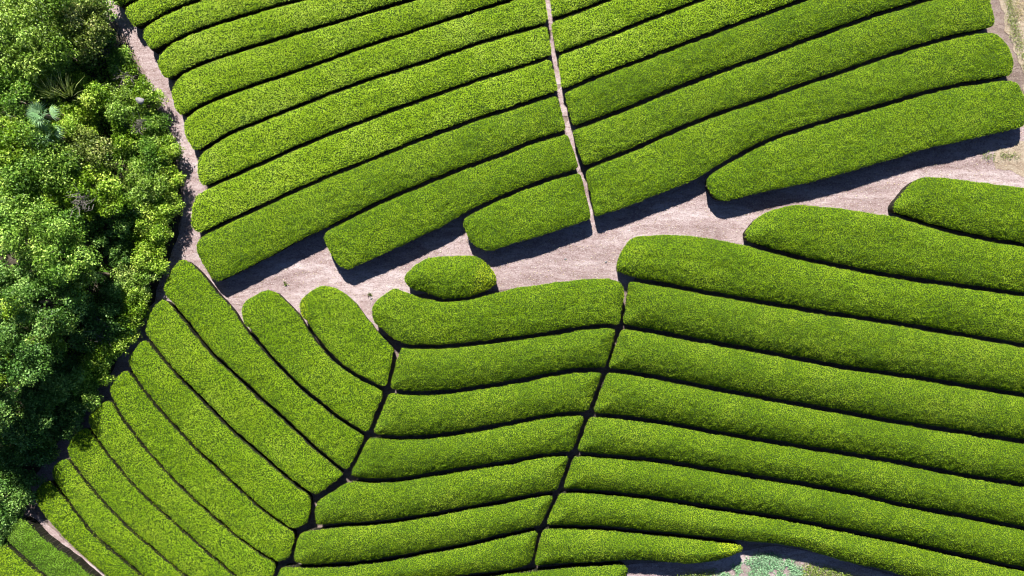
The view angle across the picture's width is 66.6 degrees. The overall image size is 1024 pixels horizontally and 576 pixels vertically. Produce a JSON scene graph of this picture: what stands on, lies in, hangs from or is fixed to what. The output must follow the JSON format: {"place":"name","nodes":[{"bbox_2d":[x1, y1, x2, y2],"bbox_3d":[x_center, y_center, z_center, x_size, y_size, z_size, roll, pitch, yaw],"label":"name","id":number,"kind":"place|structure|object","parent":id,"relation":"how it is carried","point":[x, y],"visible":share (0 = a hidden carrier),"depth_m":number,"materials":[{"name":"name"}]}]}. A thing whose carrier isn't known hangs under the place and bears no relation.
{"place":"outdoors","nodes":[
{"label":"outdoors","id":0,"kind":"place"},
{"bbox_2d":[17,508,104,575],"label":"path","id":1,"kind":"structure","parent":0,"point":[48,528],"depth_m":34.98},
{"bbox_2d":[0,1,181,537],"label":"forest floor","id":2,"kind":"structure","parent":0,"point":[9,258],"depth_m":34.97,"materials":[{"name":"plant"}]},
{"bbox_2d":[0,382,18,434],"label":"broadleaf tree","id":3,"kind":"object","parent":2,"relation":"on","point":[5,393],"visible":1,"depth_m":32.11,"materials":[{"name":"green plant"}]},
{"bbox_2d":[0,473,38,529],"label":"broadleaf tree","id":4,"kind":"object","parent":2,"relation":"on","point":[18,499],"visible":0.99,"depth_m":34.01,"materials":[{"name":"green plant"}]},
{"bbox_2d":[0,71,41,121],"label":"broadleaf tree","id":5,"kind":"object","parent":2,"relation":"on","point":[14,87],"visible":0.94,"depth_m":32.37,"materials":[{"name":"green plant"}]},
{"bbox_2d":[0,258,48,322],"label":"broadleaf tree","id":6,"kind":"object","parent":2,"relation":"on","point":[3,279],"visible":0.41,"depth_m":32.03,"materials":[{"name":"green plant"}]},
{"bbox_2d":[0,385,56,463],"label":"broadleaf tree","id":7,"kind":"object","parent":2,"relation":"on","point":[28,430],"visible":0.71,"depth_m":33.63,"materials":[{"name":"green plant"}]},
{"bbox_2d":[0,112,57,188],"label":"broadleaf tree","id":8,"kind":"object","parent":2,"relation":"on","point":[8,135],"visible":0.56,"depth_m":32.20,"materials":[{"name":"green plant"}]},
{"bbox_2d":[0,442,59,492],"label":"broadleaf tree","id":9,"kind":"object","parent":2,"relation":"on","point":[19,476],"visible":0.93,"depth_m":34.23,"materials":[{"name":"green plant"}]},
{"bbox_2d":[0,183,61,257],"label":"broadleaf tree","id":10,"kind":"object","parent":2,"relation":"on","point":[10,210],"visible":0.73,"depth_m":31.64,"materials":[{"name":"green plant"}]},
{"bbox_2d":[0,315,65,386],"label":"broadleaf tree","id":11,"kind":"object","parent":2,"relation":"on","point":[11,341],"visible":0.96,"depth_m":31.56,"materials":[{"name":"green plant"}]},
{"bbox_2d":[0,293,65,319],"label":"sapling","id":12,"kind":"object","parent":2,"relation":"on","point":[4,308],"visible":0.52,"depth_m":31.29,"materials":[{"name":"green plant"}]},
{"bbox_2d":[0,0,86,82],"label":"broadleaf tree","id":13,"kind":"object","parent":2,"relation":"on","point":[38,51],"visible":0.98,"depth_m":32.18,"materials":[{"name":"green plant"}]},
{"bbox_2d":[0,117,89,213],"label":"broadleaf tree","id":14,"kind":"object","parent":2,"relation":"on","point":[52,166],"visible":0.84,"depth_m":32.11,"materials":[{"name":"green plant"}]},
{"bbox_2d":[0,264,91,341],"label":"broadleaf tree","id":15,"kind":"object","parent":2,"relation":"on","point":[30,284],"visible":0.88,"depth_m":31.89,"materials":[{"name":"green plant"}]},
{"bbox_2d":[26,100,68,125],"bbox_3d":[-19.171,-7.093,33.193,1.330,3.664,1.108,0,90,0],"label":"fan palm","id":16,"kind":"object","parent":2,"relation":"on","point":[32,112],"visible":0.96,"depth_m":31.75,"materials":[{"name":"green plant"}]},
{"bbox_2d":[31,72,66,102],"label":"shrub","id":17,"kind":"object","parent":2,"relation":"on","point":[43,78],"visible":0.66,"depth_m":33.31,"materials":[{"name":"green plant"}]},
{"bbox_2d":[0,195,102,287],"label":"broadleaf tree","id":18,"kind":"object","parent":2,"relation":"on","point":[58,231],"visible":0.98,"depth_m":31.47,"materials":[{"name":"green plant"}]},
{"bbox_2d":[17,349,85,417],"bbox_3d":[-20.055,4.133,34.173,3.145,1.811,3.223,0,90,0],"label":"broadleaf tree","id":19,"kind":"object","parent":2,"relation":"on","point":[61,379],"visible":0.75,"depth_m":33.70,"materials":[{"name":"green plant"}]},
{"bbox_2d":[22,303,81,357],"bbox_3d":[-19.394,1.810,33.244,1.936,3.671,2.112,-40,90,0],"label":"broadleaf tree","id":20,"kind":"object","parent":2,"relation":"on","point":[57,343],"visible":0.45,"depth_m":32.20,"materials":[{"name":"green plant"}]},
{"bbox_2d":[45,60,81,85],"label":"shrub","id":21,"kind":"object","parent":2,"relation":"on","point":[72,66],"visible":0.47,"depth_m":34.05,"materials":[{"name":"green plant"}]},
{"bbox_2d":[42,409,85,442],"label":"shrub","id":22,"kind":"object","parent":2,"relation":"on","point":[58,433],"visible":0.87,"depth_m":34.41,"materials":[{"name":"green plant"}]},
{"bbox_2d":[57,393,89,424],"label":"shrub","id":23,"kind":"object","parent":2,"relation":"on","point":[79,415],"visible":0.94,"depth_m":34.30,"materials":[{"name":"green plant"}]},
{"bbox_2d":[49,99,99,141],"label":"shrub","id":24,"kind":"object","parent":2,"relation":"on","point":[74,114],"visible":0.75,"depth_m":33.35,"materials":[{"name":"green plant"}]},
{"bbox_2d":[62,68,92,93],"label":"shrub","id":25,"kind":"object","parent":2,"relation":"on","point":[77,76],"visible":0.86,"depth_m":34.09,"materials":[{"name":"green plant"}]},
{"bbox_2d":[48,0,114,65],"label":"broadleaf tree","id":26,"kind":"object","parent":2,"relation":"on","point":[98,29],"visible":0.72,"depth_m":32.92,"materials":[{"name":"green plant"}]},
{"bbox_2d":[37,158,127,221],"bbox_3d":[-18.125,-4.160,33.553,3.585,2.958,2.713,0,90,0],"label":"broadleaf tree","id":27,"kind":"object","parent":2,"relation":"on","point":[97,190],"visible":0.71,"depth_m":32.71,"materials":[{"name":"green plant"}]},
{"bbox_2d":[64,374,102,413],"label":"shrub","id":28,"kind":"object","parent":2,"relation":"on","point":[89,396],"visible":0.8,"depth_m":34.15,"materials":[{"name":"green plant"}]},
{"bbox_2d":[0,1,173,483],"bbox_3d":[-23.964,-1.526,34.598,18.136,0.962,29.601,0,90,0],"label":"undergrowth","id":29,"kind":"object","parent":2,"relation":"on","point":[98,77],"visible":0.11,"depth_m":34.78,"materials":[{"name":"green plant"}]},
{"bbox_2d":[56,124,117,185],"bbox_3d":[-18.124,-5.691,33.608,2.939,2.854,2.758,0,90,0],"label":"broadleaf tree","id":30,"kind":"object","parent":2,"relation":"on","point":[89,149],"visible":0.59,"depth_m":32.86,"materials":[{"name":"green plant"}]},
{"bbox_2d":[67,257,111,296],"bbox_3d":[-18.203,-0.546,33.577,1.863,2.961,1.441,-37,90,0],"label":"broadleaf tree","id":31,"kind":"object","parent":2,"relation":"on","point":[90,276],"visible":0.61,"depth_m":32.68,"materials":[{"name":"green plant"}]},
{"bbox_2d":[76,79,113,123],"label":"shrub","id":32,"kind":"object","parent":2,"relation":"on","point":[94,96],"visible":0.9,"depth_m":33.31,"materials":[{"name":"green plant"}]},
{"bbox_2d":[76,340,114,385],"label":"shrub","id":33,"kind":"object","parent":2,"relation":"on","point":[88,365],"visible":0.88,"depth_m":34.08,"materials":[{"name":"green plant"}]},
{"bbox_2d":[65,293,132,353],"bbox_3d":[-18.113,1.520,34.193,3.167,1.761,2.718,0,90,0],"label":"broadleaf tree","id":34,"kind":"object","parent":2,"relation":"on","point":[96,330],"visible":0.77,"depth_m":33.71,"materials":[{"name":"green plant"}]},
{"bbox_2d":[82,329,129,364],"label":"shrub","id":35,"kind":"object","parent":2,"relation":"on","point":[108,350],"visible":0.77,"depth_m":33.96,"materials":[{"name":"green plant"}]},
{"bbox_2d":[97,276,130,307],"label":"shrub","id":36,"kind":"object","parent":2,"relation":"on","point":[112,292],"visible":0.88,"depth_m":34.02,"materials":[{"name":"green plant"}]},
{"bbox_2d":[79,194,150,247],"bbox_3d":[-17.363,-3.105,34.147,2.959,1.778,2.277,-28,90,0],"label":"broadleaf tree","id":37,"kind":"object","parent":2,"relation":"on","point":[118,227],"visible":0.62,"depth_m":33.67,"materials":[{"name":"green plant"}]},
{"bbox_2d":[103,235,135,271],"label":"shrub","id":38,"kind":"object","parent":2,"relation":"on","point":[116,251],"visible":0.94,"depth_m":34.17,"materials":[{"name":"green plant"}]},
{"bbox_2d":[105,192,133,215],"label":"sapling","id":39,"kind":"object","parent":2,"relation":"on","point":[126,201],"visible":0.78,"depth_m":33.13,"materials":[{"name":"green plant"}]},
{"bbox_2d":[100,303,144,346],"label":"shrub","id":40,"kind":"object","parent":2,"relation":"on","point":[132,324],"visible":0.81,"depth_m":34.06,"materials":[{"name":"green plant"}]},
{"bbox_2d":[106,42,138,78],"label":"shrub","id":41,"kind":"object","parent":2,"relation":"on","point":[119,58],"visible":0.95,"depth_m":34.12,"materials":[{"name":"green plant"}]},
{"bbox_2d":[101,82,148,125],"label":"shrub","id":42,"kind":"object","parent":2,"relation":"on","point":[118,109],"visible":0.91,"depth_m":33.66,"materials":[{"name":"green plant"}]},
{"bbox_2d":[108,61,146,89],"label":"shrub","id":43,"kind":"object","parent":2,"relation":"on","point":[130,70],"visible":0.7,"depth_m":34.23,"materials":[{"name":"green plant"}]},
{"bbox_2d":[109,109,150,159],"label":"shrub","id":44,"kind":"object","parent":2,"relation":"on","point":[122,133],"visible":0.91,"depth_m":33.67,"materials":[{"name":"green plant"}]},
{"bbox_2d":[116,282,152,321],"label":"shrub","id":45,"kind":"object","parent":2,"relation":"on","point":[139,307],"visible":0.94,"depth_m":34.05,"materials":[{"name":"green plant"}]},
{"bbox_2d":[110,261,160,301],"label":"shrub","id":46,"kind":"object","parent":2,"relation":"on","point":[126,277],"visible":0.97,"depth_m":34.00,"materials":[{"name":"green plant"}]},
{"bbox_2d":[122,77,168,116],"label":"shrub","id":47,"kind":"object","parent":2,"relation":"on","point":[148,95],"visible":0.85,"depth_m":34.04,"materials":[{"name":"green plant"}]},
{"bbox_2d":[120,160,171,206],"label":"shrub","id":48,"kind":"object","parent":2,"relation":"on","point":[140,192],"visible":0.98,"depth_m":33.66,"materials":[{"name":"green plant"}]},
{"bbox_2d":[122,134,171,182],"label":"shrub","id":49,"kind":"object","parent":2,"relation":"on","point":[144,148],"visible":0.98,"depth_m":33.79,"materials":[{"name":"green plant"}]},
{"bbox_2d":[124,200,170,244],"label":"shrub","id":50,"kind":"object","parent":2,"relation":"on","point":[141,230],"visible":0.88,"depth_m":33.92,"materials":[{"name":"green plant"}]},
{"bbox_2d":[129,239,169,277],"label":"shrub","id":51,"kind":"object","parent":2,"relation":"on","point":[146,258],"visible":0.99,"depth_m":33.88,"materials":[{"name":"green plant"}]},
{"bbox_2d":[139,110,173,142],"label":"shrub","id":52,"kind":"object","parent":2,"relation":"on","point":[153,123],"visible":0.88,"depth_m":34.18,"materials":[{"name":"green plant"}]},
{"bbox_2d":[140,221,173,257],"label":"shrub","id":53,"kind":"object","parent":2,"relation":"on","point":[166,238],"visible":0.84,"depth_m":34.11,"materials":[{"name":"green plant"}]},
{"bbox_2d":[146,186,184,223],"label":"shrub","id":54,"kind":"object","parent":2,"relation":"on","point":[166,207],"visible":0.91,"depth_m":34.07,"materials":[{"name":"green plant"}]},
{"bbox_2d":[151,132,184,168],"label":"shrub","id":55,"kind":"object","parent":2,"relation":"on","point":[170,149],"visible":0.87,"depth_m":34.16,"materials":[{"name":"green plant"}]},
{"bbox_2d":[152,161,186,194],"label":"shrub","id":56,"kind":"object","parent":2,"relation":"on","point":[175,180],"visible":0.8,"depth_m":34.19,"materials":[{"name":"green plant"}]},
{"bbox_2d":[30,0,205,505],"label":"path","id":57,"kind":"structure","parent":0,"point":[185,246],"depth_m":34.98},
{"bbox_2d":[5,0,1023,575],"bbox_3d":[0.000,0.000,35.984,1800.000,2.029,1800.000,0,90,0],"label":"ground","id":58,"kind":"structure","parent":0,"point":[1017,76],"depth_m":35.19,"materials":[{"name":"soil"}]},
{"bbox_2d":[0,541,46,575],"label":"tea hedge","id":59,"kind":"object","parent":58,"relation":"on","point":[12,563],"visible":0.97,"depth_m":34.26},
{"bbox_2d":[7,516,101,575],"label":"tea hedge","id":60,"kind":"object","parent":58,"relation":"on","point":[45,550],"visible":1,"depth_m":34.24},
{"bbox_2d":[34,479,144,575],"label":"tea hedge","id":61,"kind":"object","parent":58,"relation":"on","point":[72,527],"visible":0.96,"depth_m":34.26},
{"bbox_2d":[52,458,188,575],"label":"tea hedge","id":62,"kind":"object","parent":58,"relation":"on","point":[102,518],"visible":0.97,"depth_m":34.26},
{"bbox_2d":[68,428,237,575],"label":"tea hedge","id":63,"kind":"object","parent":58,"relation":"on","point":[134,507],"visible":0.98,"depth_m":34.26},
{"bbox_2d":[125,0,203,29],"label":"tea hedge","id":64,"kind":"object","parent":58,"relation":"on","point":[141,14],"visible":0.99,"depth_m":34.26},
{"bbox_2d":[89,400,277,575],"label":"tea hedge","id":65,"kind":"object","parent":58,"relation":"on","point":[151,477],"visible":0.98,"depth_m":34.25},
{"bbox_2d":[110,371,296,560],"bbox_3d":[-13.823,8.078,34.583,11.018,0.930,1.981,44,90,0],"label":"tea hedge","id":66,"kind":"object","parent":58,"relation":"on","point":[204,480],"visible":0.98,"depth_m":34.24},
{"bbox_2d":[129,341,312,527],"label":"tea hedge","id":67,"kind":"object","parent":58,"relation":"on","point":[245,465],"visible":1,"depth_m":34.25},
{"bbox_2d":[143,0,305,53],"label":"tea hedge","id":68,"kind":"object","parent":58,"relation":"on","point":[163,33],"visible":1,"depth_m":34.26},
{"bbox_2d":[145,299,343,493],"bbox_3d":[-12.118,5.008,34.650,11.162,1.038,1.981,45,90,0],"label":"tea hedge","id":69,"kind":"object","parent":58,"relation":"on","point":[243,408],"visible":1,"depth_m":34.25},
{"bbox_2d":[163,259,363,468],"bbox_3d":[-11.051,3.483,34.660,2.106,1.090,11.774,-45,90,0],"label":"tea hedge","id":70,"kind":"object","parent":58,"relation":"on","point":[203,304],"visible":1,"depth_m":34.25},
{"bbox_2d":[157,0,415,79],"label":"tea hedge","id":71,"kind":"object","parent":58,"relation":"on","point":[180,58],"visible":1,"depth_m":34.26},
{"bbox_2d":[241,289,382,430],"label":"tea hedge","id":72,"kind":"object","parent":58,"relation":"on","point":[275,323],"visible":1,"depth_m":34.24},
{"bbox_2d":[171,0,514,116],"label":"tea hedge","id":73,"kind":"object","parent":58,"relation":"on","point":[193,91],"visible":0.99,"depth_m":34.25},
{"bbox_2d":[299,285,393,385],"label":"tea hedge","id":74,"kind":"object","parent":58,"relation":"on","point":[347,333],"visible":1,"depth_m":34.26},
{"bbox_2d":[184,0,547,150],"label":"tea hedge","id":75,"kind":"object","parent":58,"relation":"on","point":[208,126],"visible":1,"depth_m":34.26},
{"bbox_2d":[191,60,556,232],"bbox_3d":[-6.230,-6.440,34.590,17.486,0.919,1.935,-22,90,0],"label":"tea hedge","id":76,"kind":"object","parent":58,"relation":"on","point":[224,202],"visible":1,"depth_m":34.27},
{"bbox_2d":[197,26,551,185],"bbox_3d":[-6.164,-8.254,34.592,16.770,0.913,1.848,-21,90,0],"label":"tea hedge","id":77,"kind":"object","parent":58,"relation":"on","point":[241,151],"visible":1,"depth_m":34.27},
{"bbox_2d":[196,96,565,281],"bbox_3d":[-5.792,-4.638,34.560,17.343,0.978,2.297,-24,90,0],"label":"tea hedge","id":78,"kind":"object","parent":58,"relation":"on","point":[237,246],"visible":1,"depth_m":34.21,"materials":[{"name":"plant"}]},
{"bbox_2d":[277,528,537,575],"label":"tea hedge","id":79,"kind":"object","parent":58,"relation":"on","point":[509,551],"visible":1,"depth_m":35.13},
{"bbox_2d":[294,493,552,563],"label":"tea hedge","id":80,"kind":"object","parent":58,"relation":"on","point":[353,542],"visible":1,"depth_m":34.90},
{"bbox_2d":[315,454,567,524],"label":"tea hedge","id":81,"kind":"object","parent":58,"relation":"on","point":[354,501],"visible":1,"depth_m":34.80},
{"bbox_2d":[404,255,496,298],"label":"tea hedge","id":82,"kind":"object","parent":58,"relation":"on","point":[450,277],"visible":1,"depth_m":34.12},
{"bbox_2d":[352,415,583,478],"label":"tea hedge","id":83,"kind":"object","parent":58,"relation":"on","point":[381,457],"visible":1,"depth_m":34.68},
{"bbox_2d":[374,372,601,435],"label":"tea hedge","id":84,"kind":"object","parent":58,"relation":"on","point":[403,415],"visible":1,"depth_m":34.53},
{"bbox_2d":[371,278,624,344],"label":"tea hedge","id":85,"kind":"object","parent":58,"relation":"on","point":[403,316],"visible":1,"depth_m":34.24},
{"bbox_2d":[391,328,614,391],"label":"tea hedge","id":86,"kind":"object","parent":58,"relation":"on","point":[433,369],"visible":1,"depth_m":34.36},
{"bbox_2d":[463,173,590,250],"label":"tea hedge","id":87,"kind":"object","parent":58,"relation":"on","point":[546,207],"visible":1,"depth_m":34.18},
{"bbox_2d":[467,562,627,575],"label":"tea hedge","id":88,"kind":"object","parent":58,"relation":"on","point":[603,569],"visible":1,"depth_m":35.50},
{"bbox_2d":[550,0,607,19],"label":"tea hedge","id":89,"kind":"object","parent":58,"relation":"on","point":[560,8],"visible":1,"depth_m":34.32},
{"bbox_2d":[551,0,698,53],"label":"tea hedge","id":90,"kind":"object","parent":58,"relation":"on","point":[603,20],"visible":1,"depth_m":34.26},
{"bbox_2d":[535,526,742,565],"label":"tea hedge","id":91,"kind":"object","parent":58,"relation":"on","point":[563,544],"visible":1,"depth_m":35.25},
{"bbox_2d":[558,0,798,89],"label":"tea hedge","id":92,"kind":"object","parent":58,"relation":"on","point":[640,42],"visible":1,"depth_m":34.24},
{"bbox_2d":[565,0,920,126],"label":"tea hedge","id":93,"kind":"object","parent":58,"relation":"on","point":[620,89],"visible":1,"depth_m":34.20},
{"bbox_2d":[573,0,994,165],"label":"tea hedge","id":94,"kind":"object","parent":58,"relation":"on","point":[882,35],"visible":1,"depth_m":34.20,"materials":[{"name":"plant"}]},
{"bbox_2d":[547,490,1023,575],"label":"tea hedge","id":95,"kind":"object","parent":58,"relation":"on","point":[583,508],"visible":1,"depth_m":35.30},
{"bbox_2d":[564,455,1023,566],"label":"tea hedge","id":96,"kind":"object","parent":58,"relation":"on","point":[993,542],"visible":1,"depth_m":35.15,"materials":[{"name":"plant"}]},
{"bbox_2d":[586,33,1013,215],"bbox_3d":[12.600,-7.486,34.567,19.726,0.963,2.555,-19,90,0],"label":"tea hedge","id":97,"kind":"object","parent":58,"relation":"on","point":[680,158],"visible":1,"depth_m":34.21,"materials":[{"name":"plant"}]},
{"bbox_2d":[578,416,1023,525],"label":"tea hedge","id":98,"kind":"object","parent":58,"relation":"on","point":[1001,502],"visible":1,"depth_m":34.98,"materials":[{"name":"plant"}]},
{"bbox_2d":[594,372,1023,482],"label":"tea hedge","id":99,"kind":"object","parent":58,"relation":"on","point":[635,396],"visible":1,"depth_m":34.79,"materials":[{"name":"plant"}]},
{"bbox_2d":[609,330,1023,438],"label":"tea hedge","id":100,"kind":"object","parent":58,"relation":"on","point":[914,401],"visible":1,"depth_m":34.61,"materials":[{"name":"plant"}]},
{"bbox_2d":[616,234,1023,342],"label":"tea hedge","id":101,"kind":"object","parent":58,"relation":"on","point":[717,266],"visible":1,"depth_m":34.28,"materials":[{"name":"plant"}]},
{"bbox_2d":[623,282,1023,392],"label":"tea hedge","id":102,"kind":"object","parent":58,"relation":"on","point":[873,345],"visible":1,"depth_m":34.40,"materials":[{"name":"plant"}]},
{"bbox_2d":[743,204,1023,292],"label":"tea hedge","id":103,"kind":"object","parent":58,"relation":"on","point":[884,243],"visible":1,"depth_m":34.20,"materials":[{"name":"plant"}]},
{"bbox_2d":[888,177,1023,243],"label":"tea hedge","id":104,"kind":"object","parent":58,"relation":"on","point":[989,210],"visible":1,"depth_m":34.12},
{"bbox_2d":[544,0,598,224],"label":"path","id":105,"kind":"structure","parent":0,"point":[553,58],"depth_m":34.96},
{"bbox_2d":[191,126,1023,335],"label":"path","id":106,"kind":"structure","parent":0,"point":[954,160],"depth_m":34.99,"materials":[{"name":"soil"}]},
{"bbox_2d":[324,134,577,269],"bbox_3d":[-2.706,-3.936,34.554,11.739,0.973,2.123,-24,90,0],"label":"tea hedge","id":107,"kind":"object","parent":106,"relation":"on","point":[382,229],"visible":1,"depth_m":34.19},
{"bbox_2d":[705,81,1023,200],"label":"tea hedge","id":108,"kind":"object","parent":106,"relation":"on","point":[873,136],"visible":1,"depth_m":34.20,"materials":[{"name":"plant"}]},
{"bbox_2d":[626,546,893,575],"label":"path","id":109,"kind":"structure","parent":0,"point":[799,556],"depth_m":36.35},
{"bbox_2d":[710,551,805,575],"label":"ground cover","id":110,"kind":"object","parent":109,"relation":"on","point":[764,565],"visible":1,"depth_m":36.33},
{"bbox_2d":[677,562,852,575],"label":"weeds","id":111,"kind":"object","parent":109,"relation":"on","point":[829,573],"visible":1,"depth_m":36.35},
{"bbox_2d":[994,0,1023,176],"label":"dry ground","id":112,"kind":"structure","parent":0,"point":[1013,164],"depth_m":34.97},
{"bbox_2d":[1005,0,1023,68],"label":"grass","id":113,"kind":"structure","parent":112,"relation":"on","point":[1011,23],"depth_m":34.94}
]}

